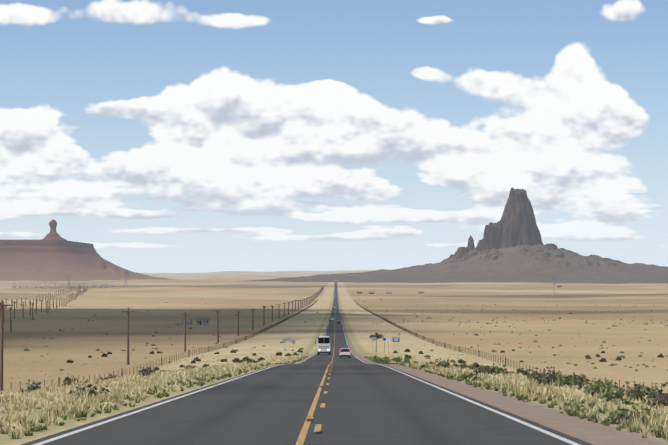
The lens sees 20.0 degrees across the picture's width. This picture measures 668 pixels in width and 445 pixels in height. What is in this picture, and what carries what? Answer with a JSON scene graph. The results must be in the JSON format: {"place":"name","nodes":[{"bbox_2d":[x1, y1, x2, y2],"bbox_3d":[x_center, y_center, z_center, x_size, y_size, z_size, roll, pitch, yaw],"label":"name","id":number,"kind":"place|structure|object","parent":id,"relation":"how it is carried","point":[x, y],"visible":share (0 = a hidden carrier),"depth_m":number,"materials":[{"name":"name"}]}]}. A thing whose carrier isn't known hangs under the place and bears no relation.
{"place":"outdoors","nodes":[
{"label":"outdoors","id":0,"kind":"place"},
{"bbox_2d":[21,282,592,444],"bbox_3d":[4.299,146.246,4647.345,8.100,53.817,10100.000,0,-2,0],"label":"road","id":1,"kind":"structure","parent":0,"point":[371,404],"depth_m":37.94,"materials":[{"name":"grey asphalt"}]},
{"bbox_2d":[33,295,579,444],"bbox_3d":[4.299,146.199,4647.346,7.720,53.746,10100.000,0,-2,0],"label":"edge lines","id":2,"kind":"structure","parent":1,"relation":"on","point":[476,403],"depth_m":37.81,"materials":[{"name":"white paint"}]},
{"bbox_2d":[295,305,335,444],"bbox_3d":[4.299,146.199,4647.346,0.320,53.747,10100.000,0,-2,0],"label":"lines","id":3,"kind":"object","parent":1,"relation":"on","point":[303,434],"visible":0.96,"depth_m":37.81,"materials":[{"name":"yellow paint"}]},
{"bbox_2d":[307,343,334,420],"bbox_3d":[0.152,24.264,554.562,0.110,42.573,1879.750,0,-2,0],"label":"road reflectors","id":4,"kind":"object","parent":1,"relation":"on","point":[310,418],"visible":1,"depth_m":30.39,"materials":[{"name":"orange"}]},
{"bbox_2d":[315,336,332,354],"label":"coach bus","id":5,"kind":"object","parent":1,"relation":"on","point":[323,344],"visible":1,"depth_m":371.88,"materials":[{"name":"white metal"}]},
{"bbox_2d":[339,348,350,357],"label":"white hatchback","id":6,"kind":"object","parent":1,"relation":"on","point":[344,352],"visible":1,"depth_m":297.27,"materials":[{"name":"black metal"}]},
{"bbox_2d":[0,270,667,444],"bbox_3d":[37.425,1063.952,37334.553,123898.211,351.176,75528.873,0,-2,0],"label":"ground","id":7,"kind":"structure","parent":0,"point":[230,292],"depth_m":863.52,"materials":[{"name":"beige sand"}]},
{"bbox_2d":[11,281,112,288],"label":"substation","id":8,"kind":"object","parent":7,"relation":"on","point":[93,286],"visible":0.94,"depth_m":6282.89,"materials":[{"name":"silver metal"}]},
{"bbox_2d":[67,351,162,362],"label":"scrub","id":9,"kind":"object","parent":7,"relation":"on","point":[102,355],"visible":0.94,"depth_m":396.76,"materials":[{"name":"green plant"}]},
{"bbox_2d":[0,349,302,404],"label":"sagebrush","id":10,"kind":"object","parent":7,"relation":"on","point":[143,370],"depth_m":126.45,"materials":[{"name":"green plant"}]},
{"bbox_2d":[0,285,323,390],"bbox_3d":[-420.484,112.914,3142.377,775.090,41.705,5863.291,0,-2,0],"label":"utility poles","id":11,"kind":"object","parent":7,"relation":"on","point":[311,298],"visible":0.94,"depth_m":856.63,"materials":[{"name":"brown wood"}]},
{"bbox_2d":[3,298,300,318],"bbox_3d":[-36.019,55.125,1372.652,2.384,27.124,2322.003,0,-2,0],"label":"power lines","id":12,"kind":"object","parent":11,"relation":"on","point":[124,313],"visible":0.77,"depth_m":321.79,"materials":[{"name":"grey metal"}]},
{"bbox_2d":[180,319,191,324],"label":"field tanks","id":13,"kind":"object","parent":7,"relation":"on","point":[189,321],"visible":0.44,"depth_m":1006.31,"materials":[{"name":"grey metal"}]},
{"bbox_2d":[195,317,209,324],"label":"field shed","id":14,"kind":"structure","parent":7,"relation":"on","point":[202,320],"depth_m":1005.31,"materials":[{"name":"grey metal"}]},
{"bbox_2d":[0,219,525,289],"bbox_3d":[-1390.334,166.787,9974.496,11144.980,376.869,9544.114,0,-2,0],"label":"mesa","id":15,"kind":"structure","parent":7,"relation":"on","point":[53,255],"depth_m":9951.02,"materials":[{"name":"brown stone"}]},
{"bbox_2d":[66,273,556,293],"bbox_3d":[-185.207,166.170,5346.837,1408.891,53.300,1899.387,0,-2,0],"label":"transmission pylons","id":16,"kind":"object","parent":7,"relation":"on","point":[68,275],"visible":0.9,"depth_m":6184.65,"materials":[{"name":"silver metal"}]},
{"bbox_2d":[0,300,661,393],"bbox_3d":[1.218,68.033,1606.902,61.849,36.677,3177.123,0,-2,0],"label":"fence","id":17,"kind":"object","parent":7,"relation":"on","point":[384,319],"visible":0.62,"depth_m":450.26,"materials":[{"name":"brown wood"}]},
{"bbox_2d":[0,352,667,441],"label":"roadside grass","id":18,"kind":"structure","parent":7,"relation":"on","point":[521,391],"depth_m":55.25,"materials":[{"name":"beige plant"}]},
{"bbox_2d":[3,354,667,392],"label":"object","id":19,"kind":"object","parent":7,"relation":"on","point":[186,356],"depth_m":339.40,"materials":[{"name":"green plant"}]},
{"bbox_2d":[24,299,667,370],"bbox_3d":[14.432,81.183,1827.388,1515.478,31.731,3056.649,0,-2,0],"label":"scrub","id":20,"kind":"object","parent":7,"relation":"on","point":[452,360],"visible":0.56,"depth_m":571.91,"materials":[{"name":"green plant"}]},
{"bbox_2d":[370,333,384,351],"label":"roadside tree","id":21,"kind":"object","parent":7,"relation":"on","point":[379,336],"depth_m":439.66,"materials":[{"name":"green plant"}]},
{"bbox_2d":[383,338,389,352],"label":"road sign","id":22,"kind":"object","parent":7,"relation":"on","point":[386,339],"visible":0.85,"depth_m":418.99,"materials":[{"name":"grey"}]},
{"bbox_2d":[392,337,399,341],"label":"blue road sign","id":23,"kind":"object","parent":7,"relation":"on","point":[395,339],"visible":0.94,"depth_m":421.98,"materials":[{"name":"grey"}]},
{"bbox_2d":[393,348,667,410],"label":"sagebrush","id":24,"kind":"object","parent":7,"relation":"on","point":[650,397],"depth_m":73.97,"materials":[{"name":"green plant"}]},
{"bbox_2d":[500,350,663,361],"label":"scrub","id":25,"kind":"object","parent":7,"relation":"on","point":[604,359],"depth_m":382.57,"materials":[{"name":"green plant"}]},
{"bbox_2d":[0,0,667,272],"label":"sky","id":26,"kind":"structure","parent":0,"point":[160,136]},
{"bbox_2d":[246,187,667,283],"bbox_3d":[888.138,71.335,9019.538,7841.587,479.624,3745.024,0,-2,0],"label":"rock butte","id":27,"kind":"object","parent":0,"point":[511,247],"depth_m":8730.92,"materials":[{"name":"stone"}]},
{"bbox_2d":[372,355,661,424],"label":"roadside bushes","id":28,"kind":"object","parent":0,"point":[594,385],"depth_m":72.49,"materials":[{"name":"green plant"}]}
]}

